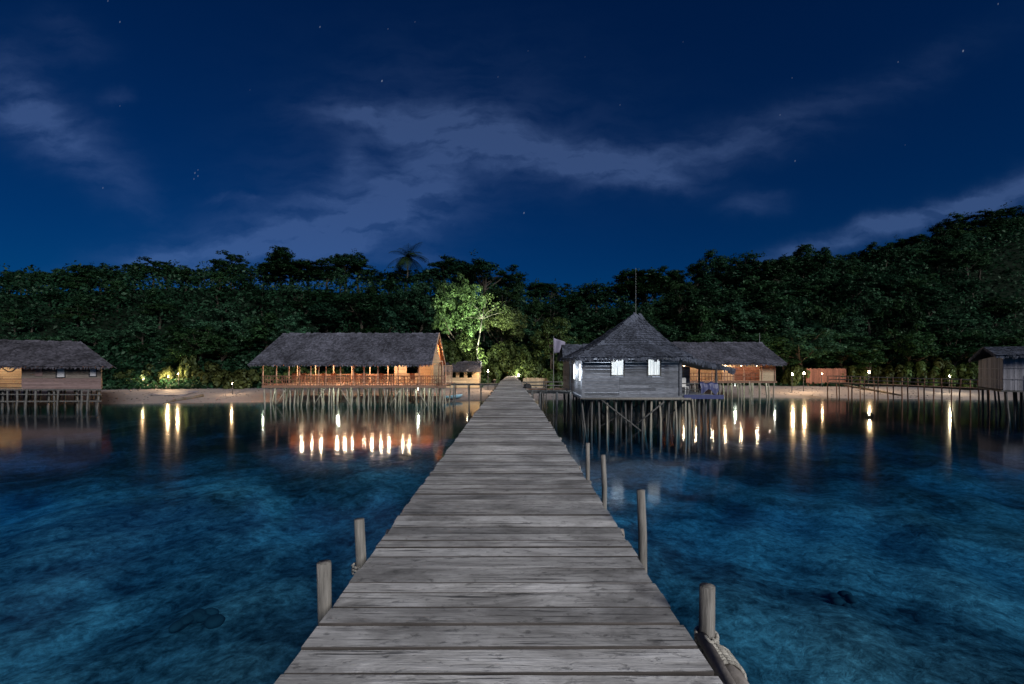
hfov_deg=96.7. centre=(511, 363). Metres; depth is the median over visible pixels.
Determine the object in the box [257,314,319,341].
tree
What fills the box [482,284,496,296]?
tree
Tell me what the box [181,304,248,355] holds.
tree
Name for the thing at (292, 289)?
tree
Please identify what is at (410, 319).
tree
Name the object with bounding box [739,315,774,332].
tree
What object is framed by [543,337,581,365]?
tree
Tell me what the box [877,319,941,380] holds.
tree
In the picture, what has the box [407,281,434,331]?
tree
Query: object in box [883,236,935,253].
tree
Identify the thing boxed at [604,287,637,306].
tree
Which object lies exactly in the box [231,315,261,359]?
tree
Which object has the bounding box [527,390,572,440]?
side walkway
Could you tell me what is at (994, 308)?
tree
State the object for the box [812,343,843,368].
tree
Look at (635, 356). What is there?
stilt house
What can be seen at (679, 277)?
tree
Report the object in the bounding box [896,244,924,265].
tree
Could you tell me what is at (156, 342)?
tree
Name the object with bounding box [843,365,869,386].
shrub
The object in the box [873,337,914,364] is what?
tree
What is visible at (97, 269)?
tree
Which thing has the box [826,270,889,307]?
tree
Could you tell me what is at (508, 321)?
tree
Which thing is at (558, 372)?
shrub
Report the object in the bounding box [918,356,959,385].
shrub
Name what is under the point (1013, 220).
tree
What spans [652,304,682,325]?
tree
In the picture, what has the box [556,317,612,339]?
tree
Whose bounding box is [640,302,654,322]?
tree
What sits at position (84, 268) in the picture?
tree
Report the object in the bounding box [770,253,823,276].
tree
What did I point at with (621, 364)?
window
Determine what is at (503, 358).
shrub
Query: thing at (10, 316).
tree
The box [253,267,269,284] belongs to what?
tree
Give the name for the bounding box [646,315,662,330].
tree
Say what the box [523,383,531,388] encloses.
rope heap
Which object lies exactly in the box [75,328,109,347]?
tree
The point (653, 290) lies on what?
tree
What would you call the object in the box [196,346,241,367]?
tree
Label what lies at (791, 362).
tree
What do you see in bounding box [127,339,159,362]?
tree
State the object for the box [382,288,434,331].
tree
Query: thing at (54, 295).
tree
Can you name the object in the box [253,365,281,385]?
shrub
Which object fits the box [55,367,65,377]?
window
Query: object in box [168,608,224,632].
coral head
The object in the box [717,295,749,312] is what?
tree
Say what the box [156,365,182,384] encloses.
shrub
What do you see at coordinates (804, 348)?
tree
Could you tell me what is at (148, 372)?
shrub
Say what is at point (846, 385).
driftwood log
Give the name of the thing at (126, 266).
tree
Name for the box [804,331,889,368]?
tree
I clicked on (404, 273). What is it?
tree
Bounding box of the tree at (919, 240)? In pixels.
[902,234,936,261]
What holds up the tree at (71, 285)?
on the terrain
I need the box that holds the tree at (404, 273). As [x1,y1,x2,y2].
[386,268,418,287]
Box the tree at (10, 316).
[0,309,28,333]
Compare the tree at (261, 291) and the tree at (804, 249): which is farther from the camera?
the tree at (804, 249)
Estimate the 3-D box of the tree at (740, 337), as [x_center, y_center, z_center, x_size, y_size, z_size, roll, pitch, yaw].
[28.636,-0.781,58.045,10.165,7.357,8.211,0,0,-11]
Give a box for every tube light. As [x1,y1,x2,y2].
[574,363,575,379]
[579,363,580,380]
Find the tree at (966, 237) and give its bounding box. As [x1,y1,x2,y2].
[956,233,974,248]
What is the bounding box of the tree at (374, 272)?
[357,267,383,284]
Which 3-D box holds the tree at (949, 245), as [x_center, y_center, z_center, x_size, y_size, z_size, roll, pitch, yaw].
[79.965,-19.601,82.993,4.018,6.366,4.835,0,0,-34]
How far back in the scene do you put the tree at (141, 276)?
78.93 m
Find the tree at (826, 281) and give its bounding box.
[799,278,837,303]
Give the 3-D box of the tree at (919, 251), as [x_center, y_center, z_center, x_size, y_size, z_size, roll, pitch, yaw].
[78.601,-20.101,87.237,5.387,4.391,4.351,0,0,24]
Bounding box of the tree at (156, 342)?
[144,335,168,362]
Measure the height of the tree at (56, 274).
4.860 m
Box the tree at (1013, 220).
[1003,216,1023,239]
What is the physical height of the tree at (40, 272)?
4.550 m
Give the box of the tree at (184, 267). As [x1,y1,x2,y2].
[162,265,195,282]
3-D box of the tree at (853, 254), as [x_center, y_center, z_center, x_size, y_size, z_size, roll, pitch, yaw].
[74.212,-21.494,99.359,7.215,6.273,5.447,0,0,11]
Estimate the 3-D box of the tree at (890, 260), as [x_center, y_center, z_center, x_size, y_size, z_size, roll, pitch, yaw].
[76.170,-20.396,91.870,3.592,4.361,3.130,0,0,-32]
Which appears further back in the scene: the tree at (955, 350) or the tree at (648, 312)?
the tree at (648, 312)
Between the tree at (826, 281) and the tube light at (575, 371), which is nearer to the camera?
the tube light at (575, 371)
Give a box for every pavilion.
[247,332,454,404]
[671,333,787,399]
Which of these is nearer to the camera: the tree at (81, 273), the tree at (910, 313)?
the tree at (910, 313)
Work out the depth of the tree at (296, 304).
70.16 m
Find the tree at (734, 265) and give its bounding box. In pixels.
[701,256,750,284]
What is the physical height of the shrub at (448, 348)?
5.544 m
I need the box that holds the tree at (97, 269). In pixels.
[87,264,117,279]
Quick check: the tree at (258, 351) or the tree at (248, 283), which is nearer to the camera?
the tree at (258, 351)
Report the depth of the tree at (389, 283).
80.84 m
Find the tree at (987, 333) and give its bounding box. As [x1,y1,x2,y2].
[952,324,1023,346]
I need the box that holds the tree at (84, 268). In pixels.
[65,261,95,275]
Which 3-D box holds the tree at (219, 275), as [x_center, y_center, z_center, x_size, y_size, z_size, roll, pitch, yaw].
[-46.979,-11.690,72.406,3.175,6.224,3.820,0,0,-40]
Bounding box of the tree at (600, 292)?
[575,278,613,311]
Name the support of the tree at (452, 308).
on the terrain
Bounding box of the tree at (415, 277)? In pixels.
[407,273,439,285]
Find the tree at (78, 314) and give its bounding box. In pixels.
[51,305,98,326]
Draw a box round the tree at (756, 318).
[699,298,771,335]
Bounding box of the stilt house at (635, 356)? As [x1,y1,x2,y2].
[557,312,735,455]
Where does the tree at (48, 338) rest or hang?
on the terrain
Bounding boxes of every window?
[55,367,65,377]
[89,368,96,376]
[610,359,624,375]
[647,359,660,375]
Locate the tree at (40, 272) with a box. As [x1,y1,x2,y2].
[24,271,50,287]
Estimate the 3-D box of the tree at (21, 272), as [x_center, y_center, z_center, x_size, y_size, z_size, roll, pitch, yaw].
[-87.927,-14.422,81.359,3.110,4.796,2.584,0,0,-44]
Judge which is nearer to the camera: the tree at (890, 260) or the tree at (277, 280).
the tree at (277, 280)
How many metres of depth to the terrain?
12.64 m
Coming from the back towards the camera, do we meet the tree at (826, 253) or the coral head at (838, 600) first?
the tree at (826, 253)
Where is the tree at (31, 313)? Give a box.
[16,307,44,331]
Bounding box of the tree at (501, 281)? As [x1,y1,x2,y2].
[493,270,526,288]
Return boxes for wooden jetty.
[274,376,748,683]
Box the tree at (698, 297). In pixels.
[667,280,728,313]
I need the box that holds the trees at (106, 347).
[0,222,1023,389]
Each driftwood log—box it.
[164,394,203,402]
[840,384,900,395]
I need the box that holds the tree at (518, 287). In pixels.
[512,285,526,306]
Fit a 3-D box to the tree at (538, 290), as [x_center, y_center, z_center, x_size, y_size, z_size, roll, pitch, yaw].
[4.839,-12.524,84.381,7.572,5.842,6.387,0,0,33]
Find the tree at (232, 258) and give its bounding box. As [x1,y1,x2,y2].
[209,250,250,283]
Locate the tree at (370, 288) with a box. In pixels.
[364,286,383,300]
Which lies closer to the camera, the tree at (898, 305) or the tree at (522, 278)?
the tree at (898, 305)
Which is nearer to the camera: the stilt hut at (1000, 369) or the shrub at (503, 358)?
the stilt hut at (1000, 369)
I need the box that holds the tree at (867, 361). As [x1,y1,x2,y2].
[841,340,892,381]
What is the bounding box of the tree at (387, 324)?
[374,306,410,372]
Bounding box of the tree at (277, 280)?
[259,271,287,284]
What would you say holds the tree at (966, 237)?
on the terrain
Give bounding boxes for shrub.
[113,369,137,381]
[136,363,157,379]
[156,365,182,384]
[176,354,201,385]
[190,361,225,385]
[210,370,244,388]
[228,369,261,388]
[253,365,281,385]
[282,366,316,382]
[314,367,356,381]
[440,338,463,382]
[449,333,488,382]
[484,361,505,382]
[485,339,521,381]
[509,342,545,380]
[523,361,544,380]
[542,359,562,387]
[781,365,810,385]
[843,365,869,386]
[857,364,878,378]
[871,364,906,386]
[902,361,940,385]
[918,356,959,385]
[937,362,977,387]
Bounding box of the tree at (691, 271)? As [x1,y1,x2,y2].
[680,263,706,287]
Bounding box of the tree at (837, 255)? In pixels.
[818,253,847,276]
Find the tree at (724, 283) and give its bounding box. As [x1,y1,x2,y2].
[715,264,732,289]
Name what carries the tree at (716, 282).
on the terrain
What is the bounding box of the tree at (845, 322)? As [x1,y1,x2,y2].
[827,313,869,339]
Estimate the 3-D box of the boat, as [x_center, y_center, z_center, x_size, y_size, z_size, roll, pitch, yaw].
[-5.602,3.103,43.200,0.870,0.422,2.600,0,0,37]
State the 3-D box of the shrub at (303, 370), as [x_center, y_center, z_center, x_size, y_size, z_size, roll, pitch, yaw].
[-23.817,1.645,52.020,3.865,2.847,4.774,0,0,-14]
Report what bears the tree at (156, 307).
on the terrain
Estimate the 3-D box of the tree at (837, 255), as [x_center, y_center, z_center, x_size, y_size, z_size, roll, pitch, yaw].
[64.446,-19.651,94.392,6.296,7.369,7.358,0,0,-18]
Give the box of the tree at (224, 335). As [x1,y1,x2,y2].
[177,321,234,354]
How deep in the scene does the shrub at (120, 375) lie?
50.41 m
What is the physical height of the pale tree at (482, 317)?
11.206 m
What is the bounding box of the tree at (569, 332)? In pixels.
[549,319,584,339]
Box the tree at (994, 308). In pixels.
[973,296,1015,326]
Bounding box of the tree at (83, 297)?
[62,292,121,319]
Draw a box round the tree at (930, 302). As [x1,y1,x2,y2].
[906,286,958,328]
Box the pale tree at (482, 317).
[456,293,517,382]
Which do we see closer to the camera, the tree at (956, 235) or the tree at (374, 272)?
the tree at (374, 272)
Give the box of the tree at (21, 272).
[9,270,25,292]
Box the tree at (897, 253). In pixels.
[870,241,905,273]
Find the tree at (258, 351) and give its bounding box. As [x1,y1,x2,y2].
[247,341,270,356]
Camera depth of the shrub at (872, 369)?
56.06 m
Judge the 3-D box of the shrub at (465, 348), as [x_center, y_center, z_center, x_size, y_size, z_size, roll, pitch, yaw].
[-5.225,-0.649,54.451,5.256,6.006,5.295,0,0,28]
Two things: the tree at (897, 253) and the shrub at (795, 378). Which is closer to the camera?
the shrub at (795, 378)
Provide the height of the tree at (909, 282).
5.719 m
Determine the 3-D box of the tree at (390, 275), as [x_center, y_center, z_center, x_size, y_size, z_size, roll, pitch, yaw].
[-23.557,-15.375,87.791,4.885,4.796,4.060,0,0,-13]
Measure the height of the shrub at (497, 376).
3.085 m
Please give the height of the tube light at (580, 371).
0.950 m
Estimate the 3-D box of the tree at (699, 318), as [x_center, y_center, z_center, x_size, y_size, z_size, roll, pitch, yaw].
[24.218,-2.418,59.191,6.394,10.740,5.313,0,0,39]
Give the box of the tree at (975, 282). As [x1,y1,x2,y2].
[952,279,999,299]
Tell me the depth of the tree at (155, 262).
86.26 m
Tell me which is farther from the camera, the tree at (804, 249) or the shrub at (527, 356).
the tree at (804, 249)
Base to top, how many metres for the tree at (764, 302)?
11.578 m
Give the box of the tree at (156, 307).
[139,301,176,328]
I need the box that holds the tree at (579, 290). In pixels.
[576,287,594,310]
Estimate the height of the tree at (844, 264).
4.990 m
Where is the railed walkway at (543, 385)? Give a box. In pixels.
[523,381,663,402]
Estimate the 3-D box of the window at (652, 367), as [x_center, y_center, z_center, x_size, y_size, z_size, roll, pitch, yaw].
[7.428,0.170,23.826,0.728,0.911,0.152,0,0,0]
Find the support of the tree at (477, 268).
on the terrain
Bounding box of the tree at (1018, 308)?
[1001,295,1023,321]
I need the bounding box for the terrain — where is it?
[0,240,1023,683]
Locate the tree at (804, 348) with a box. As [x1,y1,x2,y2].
[770,316,846,367]
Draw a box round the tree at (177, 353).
[157,346,210,363]
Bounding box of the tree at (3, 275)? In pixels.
[0,271,17,295]
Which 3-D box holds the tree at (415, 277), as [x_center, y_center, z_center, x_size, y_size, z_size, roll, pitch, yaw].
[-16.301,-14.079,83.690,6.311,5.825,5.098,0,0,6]
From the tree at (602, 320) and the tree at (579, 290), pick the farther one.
the tree at (579, 290)
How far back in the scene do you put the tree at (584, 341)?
56.92 m
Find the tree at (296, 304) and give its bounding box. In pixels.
[287,300,319,313]
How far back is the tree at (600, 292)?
81.22 m
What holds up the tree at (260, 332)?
on the terrain
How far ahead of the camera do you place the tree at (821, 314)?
61.35 m
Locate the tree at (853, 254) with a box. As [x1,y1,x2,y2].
[835,252,867,266]
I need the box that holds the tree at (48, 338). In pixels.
[20,333,73,341]
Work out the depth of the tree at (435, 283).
74.97 m
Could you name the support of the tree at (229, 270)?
on the terrain
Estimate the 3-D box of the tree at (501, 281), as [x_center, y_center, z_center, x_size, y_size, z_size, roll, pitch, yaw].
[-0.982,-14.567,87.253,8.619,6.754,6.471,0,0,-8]
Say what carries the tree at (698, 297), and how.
on the terrain
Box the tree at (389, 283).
[380,278,405,291]
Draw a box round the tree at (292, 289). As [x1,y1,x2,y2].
[280,282,311,312]
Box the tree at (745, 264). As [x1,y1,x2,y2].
[714,250,784,288]
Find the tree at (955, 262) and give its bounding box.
[943,248,1001,280]
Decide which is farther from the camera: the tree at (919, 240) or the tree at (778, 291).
the tree at (919, 240)
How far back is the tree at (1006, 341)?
53.79 m
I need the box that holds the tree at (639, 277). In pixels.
[600,268,671,306]
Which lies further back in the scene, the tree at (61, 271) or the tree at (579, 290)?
the tree at (579, 290)
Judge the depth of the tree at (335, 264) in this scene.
84.43 m
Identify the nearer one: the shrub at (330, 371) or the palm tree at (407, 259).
the shrub at (330, 371)
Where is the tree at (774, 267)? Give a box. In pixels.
[749,251,799,281]
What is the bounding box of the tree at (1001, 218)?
[988,216,1016,238]
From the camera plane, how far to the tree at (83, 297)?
65.81 m
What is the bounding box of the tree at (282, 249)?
[262,245,307,294]
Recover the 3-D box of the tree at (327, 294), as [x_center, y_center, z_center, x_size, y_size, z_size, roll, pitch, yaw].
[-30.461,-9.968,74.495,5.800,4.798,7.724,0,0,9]
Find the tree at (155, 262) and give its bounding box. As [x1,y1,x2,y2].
[129,256,176,284]
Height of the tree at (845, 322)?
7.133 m
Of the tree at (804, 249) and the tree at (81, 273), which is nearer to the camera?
the tree at (81, 273)
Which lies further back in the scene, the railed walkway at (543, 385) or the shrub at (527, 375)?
the shrub at (527, 375)
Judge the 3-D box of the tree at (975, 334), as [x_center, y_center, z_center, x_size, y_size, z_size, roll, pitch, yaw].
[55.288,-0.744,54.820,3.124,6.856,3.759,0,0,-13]
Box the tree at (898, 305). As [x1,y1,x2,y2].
[866,294,927,339]
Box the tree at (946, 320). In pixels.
[911,307,991,344]
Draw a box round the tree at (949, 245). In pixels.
[936,239,966,269]
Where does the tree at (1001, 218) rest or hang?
on the terrain
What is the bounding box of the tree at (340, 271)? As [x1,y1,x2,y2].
[332,267,348,295]
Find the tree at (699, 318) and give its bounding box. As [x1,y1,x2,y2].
[675,305,723,341]
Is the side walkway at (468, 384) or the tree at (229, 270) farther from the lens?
the tree at (229, 270)
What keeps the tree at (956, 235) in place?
on the terrain
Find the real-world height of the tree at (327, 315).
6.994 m
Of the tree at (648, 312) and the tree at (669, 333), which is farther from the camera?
the tree at (648, 312)
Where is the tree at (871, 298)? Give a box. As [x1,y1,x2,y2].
[838,287,892,335]
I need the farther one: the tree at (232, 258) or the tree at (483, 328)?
the tree at (232, 258)
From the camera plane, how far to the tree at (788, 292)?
80.97 m
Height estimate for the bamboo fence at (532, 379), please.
1.279 m
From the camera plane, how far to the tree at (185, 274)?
77.58 m
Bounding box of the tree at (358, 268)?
[344,252,375,291]
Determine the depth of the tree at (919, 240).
95.90 m
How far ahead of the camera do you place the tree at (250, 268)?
82.75 m
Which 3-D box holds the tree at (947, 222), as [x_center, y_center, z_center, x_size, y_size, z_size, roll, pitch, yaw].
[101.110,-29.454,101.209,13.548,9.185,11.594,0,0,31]
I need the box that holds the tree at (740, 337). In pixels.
[706,329,772,344]
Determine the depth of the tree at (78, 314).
62.54 m
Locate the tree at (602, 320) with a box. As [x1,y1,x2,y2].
[560,310,632,336]
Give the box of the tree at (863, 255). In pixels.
[856,241,882,274]
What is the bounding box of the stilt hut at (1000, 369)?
[968,346,1023,418]
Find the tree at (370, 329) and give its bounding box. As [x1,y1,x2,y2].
[359,326,389,371]
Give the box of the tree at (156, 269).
[139,262,190,288]
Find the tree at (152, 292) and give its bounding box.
[140,287,169,303]
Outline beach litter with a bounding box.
[38,385,961,402]
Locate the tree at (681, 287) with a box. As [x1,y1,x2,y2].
[659,282,697,324]
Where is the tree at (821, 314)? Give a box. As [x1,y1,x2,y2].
[799,301,854,337]
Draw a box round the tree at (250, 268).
[234,265,261,276]
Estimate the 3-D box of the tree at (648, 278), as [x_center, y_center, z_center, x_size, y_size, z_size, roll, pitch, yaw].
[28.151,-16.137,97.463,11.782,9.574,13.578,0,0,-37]
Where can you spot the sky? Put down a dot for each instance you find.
(574, 142)
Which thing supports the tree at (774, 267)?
on the terrain
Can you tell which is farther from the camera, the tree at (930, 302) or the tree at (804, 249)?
the tree at (804, 249)
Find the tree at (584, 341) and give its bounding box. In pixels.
[573,336,596,343]
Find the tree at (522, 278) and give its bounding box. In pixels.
[515,273,528,290]
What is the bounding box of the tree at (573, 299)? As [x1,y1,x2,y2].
[551,291,585,317]
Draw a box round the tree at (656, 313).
[649,311,659,325]
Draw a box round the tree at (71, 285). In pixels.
[60,273,113,293]
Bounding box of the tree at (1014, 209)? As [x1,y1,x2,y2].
[979,201,1023,238]
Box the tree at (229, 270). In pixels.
[222,267,247,288]
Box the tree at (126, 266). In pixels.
[114,262,154,289]
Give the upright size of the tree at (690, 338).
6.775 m
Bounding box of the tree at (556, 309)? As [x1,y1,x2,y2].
[528,299,568,336]
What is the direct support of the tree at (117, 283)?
on the terrain
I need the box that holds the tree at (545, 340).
[530,317,578,373]
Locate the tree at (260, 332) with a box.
[235,312,285,348]
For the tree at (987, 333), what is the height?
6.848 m
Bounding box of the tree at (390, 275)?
[377,272,397,293]
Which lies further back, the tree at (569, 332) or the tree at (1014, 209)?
the tree at (1014, 209)
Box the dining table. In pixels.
[282,376,304,384]
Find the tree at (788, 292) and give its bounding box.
[778,282,803,298]
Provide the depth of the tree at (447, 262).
88.02 m
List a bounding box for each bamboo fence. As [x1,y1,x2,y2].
[523,378,546,387]
[806,368,845,385]
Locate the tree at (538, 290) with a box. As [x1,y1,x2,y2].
[522,281,559,302]
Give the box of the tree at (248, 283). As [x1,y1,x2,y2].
[227,274,256,298]
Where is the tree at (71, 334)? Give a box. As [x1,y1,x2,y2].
[57,326,87,341]
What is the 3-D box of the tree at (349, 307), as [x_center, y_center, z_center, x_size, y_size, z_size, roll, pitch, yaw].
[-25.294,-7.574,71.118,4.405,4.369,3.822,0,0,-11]
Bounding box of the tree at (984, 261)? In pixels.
[969,256,993,279]
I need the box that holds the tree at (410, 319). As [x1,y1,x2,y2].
[393,310,425,332]
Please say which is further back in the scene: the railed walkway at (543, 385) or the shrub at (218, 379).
the shrub at (218, 379)
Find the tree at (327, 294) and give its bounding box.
[302,287,340,303]
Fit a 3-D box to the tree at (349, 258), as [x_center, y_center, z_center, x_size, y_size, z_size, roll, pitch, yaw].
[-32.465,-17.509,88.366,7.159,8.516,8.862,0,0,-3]
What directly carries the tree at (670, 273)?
on the terrain
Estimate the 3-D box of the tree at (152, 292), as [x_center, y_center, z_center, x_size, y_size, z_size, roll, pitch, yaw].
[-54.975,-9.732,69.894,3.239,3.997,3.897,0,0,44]
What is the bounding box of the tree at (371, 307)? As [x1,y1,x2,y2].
[323,288,394,328]
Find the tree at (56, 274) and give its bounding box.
[46,268,66,287]
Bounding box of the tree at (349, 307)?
[339,304,361,327]
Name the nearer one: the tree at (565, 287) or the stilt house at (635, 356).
the stilt house at (635, 356)
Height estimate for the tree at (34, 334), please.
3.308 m
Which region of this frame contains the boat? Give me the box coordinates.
[444,394,462,398]
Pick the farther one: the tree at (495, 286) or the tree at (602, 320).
the tree at (495, 286)
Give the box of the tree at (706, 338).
[693,332,734,341]
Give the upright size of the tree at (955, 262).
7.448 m
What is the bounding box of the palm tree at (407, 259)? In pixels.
[386,242,429,299]
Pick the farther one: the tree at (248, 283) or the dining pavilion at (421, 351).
the tree at (248, 283)
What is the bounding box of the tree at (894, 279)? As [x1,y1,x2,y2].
[864,274,905,312]
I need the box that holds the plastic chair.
[682,378,688,394]
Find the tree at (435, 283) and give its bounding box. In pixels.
[431,280,456,302]
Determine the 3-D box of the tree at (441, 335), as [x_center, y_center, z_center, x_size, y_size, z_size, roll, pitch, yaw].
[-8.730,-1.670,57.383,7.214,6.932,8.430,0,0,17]
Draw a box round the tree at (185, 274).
[173,267,194,291]
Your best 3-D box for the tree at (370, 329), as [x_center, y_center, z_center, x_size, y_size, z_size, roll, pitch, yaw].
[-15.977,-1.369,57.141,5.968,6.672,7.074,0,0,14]
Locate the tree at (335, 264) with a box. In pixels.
[309,257,354,288]
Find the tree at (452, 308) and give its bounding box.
[430,273,487,341]
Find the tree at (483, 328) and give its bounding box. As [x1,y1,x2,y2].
[467,312,494,343]
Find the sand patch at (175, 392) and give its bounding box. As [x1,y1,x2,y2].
[149,390,197,395]
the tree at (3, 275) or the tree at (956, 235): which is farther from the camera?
the tree at (956, 235)
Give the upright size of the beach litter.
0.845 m
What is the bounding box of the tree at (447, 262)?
[419,254,465,282]
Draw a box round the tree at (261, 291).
[241,286,275,315]
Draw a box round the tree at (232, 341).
[225,327,257,362]
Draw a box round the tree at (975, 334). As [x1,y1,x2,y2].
[956,329,989,367]
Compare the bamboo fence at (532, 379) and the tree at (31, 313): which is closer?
the bamboo fence at (532, 379)
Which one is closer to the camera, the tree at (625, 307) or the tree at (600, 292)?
the tree at (625, 307)
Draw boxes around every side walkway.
[451,383,498,403]
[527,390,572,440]
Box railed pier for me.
[827,376,989,409]
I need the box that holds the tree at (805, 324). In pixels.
[781,319,836,364]
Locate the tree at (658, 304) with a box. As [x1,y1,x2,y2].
[645,297,681,319]
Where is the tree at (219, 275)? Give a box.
[207,271,227,306]
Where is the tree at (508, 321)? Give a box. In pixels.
[474,305,529,353]
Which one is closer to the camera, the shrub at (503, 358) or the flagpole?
the flagpole
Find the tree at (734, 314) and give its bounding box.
[663,306,754,335]
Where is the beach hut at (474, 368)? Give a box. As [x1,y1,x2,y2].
[444,361,482,387]
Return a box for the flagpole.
[553,336,564,403]
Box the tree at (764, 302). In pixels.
[721,274,799,314]
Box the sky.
[0,0,1023,307]
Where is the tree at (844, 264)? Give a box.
[826,256,863,278]
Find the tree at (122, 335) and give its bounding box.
[98,328,136,344]
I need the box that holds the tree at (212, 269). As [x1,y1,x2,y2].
[203,265,225,280]
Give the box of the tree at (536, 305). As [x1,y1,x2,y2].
[520,297,550,321]
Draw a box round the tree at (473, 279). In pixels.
[464,274,476,284]
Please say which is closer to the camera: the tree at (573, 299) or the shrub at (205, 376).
the shrub at (205, 376)
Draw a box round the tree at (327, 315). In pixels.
[292,303,346,332]
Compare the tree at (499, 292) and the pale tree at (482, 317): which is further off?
the tree at (499, 292)
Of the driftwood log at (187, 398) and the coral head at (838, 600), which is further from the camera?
the driftwood log at (187, 398)
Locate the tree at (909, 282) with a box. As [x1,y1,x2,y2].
[883,278,931,304]
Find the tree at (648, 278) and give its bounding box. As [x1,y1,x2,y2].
[613,267,671,304]
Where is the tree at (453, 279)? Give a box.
[442,261,469,285]
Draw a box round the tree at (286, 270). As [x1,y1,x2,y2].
[253,253,330,284]
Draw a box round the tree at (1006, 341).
[981,329,1023,346]
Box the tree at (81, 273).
[72,265,124,294]
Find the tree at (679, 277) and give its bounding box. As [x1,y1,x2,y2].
[672,273,687,284]
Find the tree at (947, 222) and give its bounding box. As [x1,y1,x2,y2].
[925,208,1015,231]
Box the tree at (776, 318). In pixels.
[751,311,803,343]
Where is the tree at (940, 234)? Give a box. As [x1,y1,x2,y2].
[927,227,955,245]
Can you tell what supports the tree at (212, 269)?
on the terrain
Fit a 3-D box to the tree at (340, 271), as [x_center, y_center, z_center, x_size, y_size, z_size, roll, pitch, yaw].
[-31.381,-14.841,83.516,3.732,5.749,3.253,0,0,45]
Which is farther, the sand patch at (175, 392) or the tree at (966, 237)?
the tree at (966, 237)
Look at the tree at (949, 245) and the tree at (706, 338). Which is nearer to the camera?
the tree at (706, 338)
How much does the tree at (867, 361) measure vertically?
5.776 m
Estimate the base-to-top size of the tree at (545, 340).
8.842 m
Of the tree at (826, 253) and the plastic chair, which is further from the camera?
the tree at (826, 253)
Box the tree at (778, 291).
[762,286,783,312]
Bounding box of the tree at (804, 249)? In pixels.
[792,244,831,278]
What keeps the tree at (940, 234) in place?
on the terrain
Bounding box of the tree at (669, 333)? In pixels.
[650,320,711,341]
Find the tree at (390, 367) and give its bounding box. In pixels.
[381,365,393,372]
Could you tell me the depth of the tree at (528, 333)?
64.99 m
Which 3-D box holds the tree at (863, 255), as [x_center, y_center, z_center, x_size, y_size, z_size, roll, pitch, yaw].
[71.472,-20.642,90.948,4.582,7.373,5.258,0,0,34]
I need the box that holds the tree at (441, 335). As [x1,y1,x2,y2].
[414,325,475,345]
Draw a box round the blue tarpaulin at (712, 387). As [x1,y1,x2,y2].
[698,382,718,394]
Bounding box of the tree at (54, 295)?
[30,289,65,306]
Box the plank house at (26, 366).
[0,339,116,408]
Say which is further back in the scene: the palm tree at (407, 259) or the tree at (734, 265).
the tree at (734, 265)
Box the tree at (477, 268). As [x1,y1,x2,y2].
[446,250,522,308]
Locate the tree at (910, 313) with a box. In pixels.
[886,301,925,335]
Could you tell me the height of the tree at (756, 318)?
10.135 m
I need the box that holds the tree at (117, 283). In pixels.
[97,280,133,310]
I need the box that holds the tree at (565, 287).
[527,278,573,300]
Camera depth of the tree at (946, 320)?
61.51 m
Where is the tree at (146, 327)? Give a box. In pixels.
[125,314,159,343]
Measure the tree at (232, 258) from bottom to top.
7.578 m
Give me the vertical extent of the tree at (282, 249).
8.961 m
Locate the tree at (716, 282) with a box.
[688,274,730,297]
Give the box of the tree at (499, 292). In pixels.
[481,283,521,308]
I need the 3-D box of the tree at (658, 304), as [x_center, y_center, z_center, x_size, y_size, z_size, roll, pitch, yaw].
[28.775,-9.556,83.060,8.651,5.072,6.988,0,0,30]
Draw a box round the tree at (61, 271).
[44,269,89,285]
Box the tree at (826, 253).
[804,246,842,275]
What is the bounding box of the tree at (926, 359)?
[899,340,949,365]
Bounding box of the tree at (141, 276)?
[119,265,148,289]
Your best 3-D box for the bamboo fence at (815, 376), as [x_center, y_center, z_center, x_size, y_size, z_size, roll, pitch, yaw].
[38.301,1.629,55.525,4.879,2.279,0.110,0,0,0]
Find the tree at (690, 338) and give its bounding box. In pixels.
[679,335,709,342]
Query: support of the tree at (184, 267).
on the terrain
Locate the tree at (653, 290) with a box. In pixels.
[626,280,664,303]
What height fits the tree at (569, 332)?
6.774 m
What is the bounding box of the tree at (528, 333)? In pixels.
[497,315,542,345]
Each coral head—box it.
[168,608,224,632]
[828,590,856,607]
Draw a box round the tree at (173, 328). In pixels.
[154,323,192,348]
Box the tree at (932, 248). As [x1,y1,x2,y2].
[928,245,946,256]
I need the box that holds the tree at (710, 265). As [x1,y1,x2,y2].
[689,249,743,285]
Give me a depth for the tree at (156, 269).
80.34 m
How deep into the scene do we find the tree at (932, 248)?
84.86 m
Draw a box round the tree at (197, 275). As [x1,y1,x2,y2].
[193,268,213,279]
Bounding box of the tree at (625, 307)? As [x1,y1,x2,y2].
[603,290,651,327]
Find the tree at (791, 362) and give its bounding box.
[772,347,806,372]
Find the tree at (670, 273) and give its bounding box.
[649,265,684,288]
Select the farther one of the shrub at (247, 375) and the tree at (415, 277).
the tree at (415, 277)
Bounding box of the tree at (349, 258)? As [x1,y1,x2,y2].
[327,251,361,292]
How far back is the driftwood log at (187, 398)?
42.12 m
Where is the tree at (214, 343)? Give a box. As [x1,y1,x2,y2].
[167,323,229,367]
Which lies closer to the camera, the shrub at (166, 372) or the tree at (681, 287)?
the shrub at (166, 372)
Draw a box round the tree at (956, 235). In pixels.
[949,232,969,249]
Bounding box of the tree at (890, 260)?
[883,252,899,268]
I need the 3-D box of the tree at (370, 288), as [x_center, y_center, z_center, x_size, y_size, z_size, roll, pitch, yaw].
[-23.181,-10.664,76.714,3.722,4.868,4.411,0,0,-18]
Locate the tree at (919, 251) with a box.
[905,249,930,269]
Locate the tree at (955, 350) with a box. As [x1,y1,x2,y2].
[915,328,1003,366]
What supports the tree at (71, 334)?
on the terrain
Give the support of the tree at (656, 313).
on the terrain
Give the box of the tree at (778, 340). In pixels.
[722,320,792,356]
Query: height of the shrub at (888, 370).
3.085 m
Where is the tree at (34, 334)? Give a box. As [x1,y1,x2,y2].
[25,332,40,339]

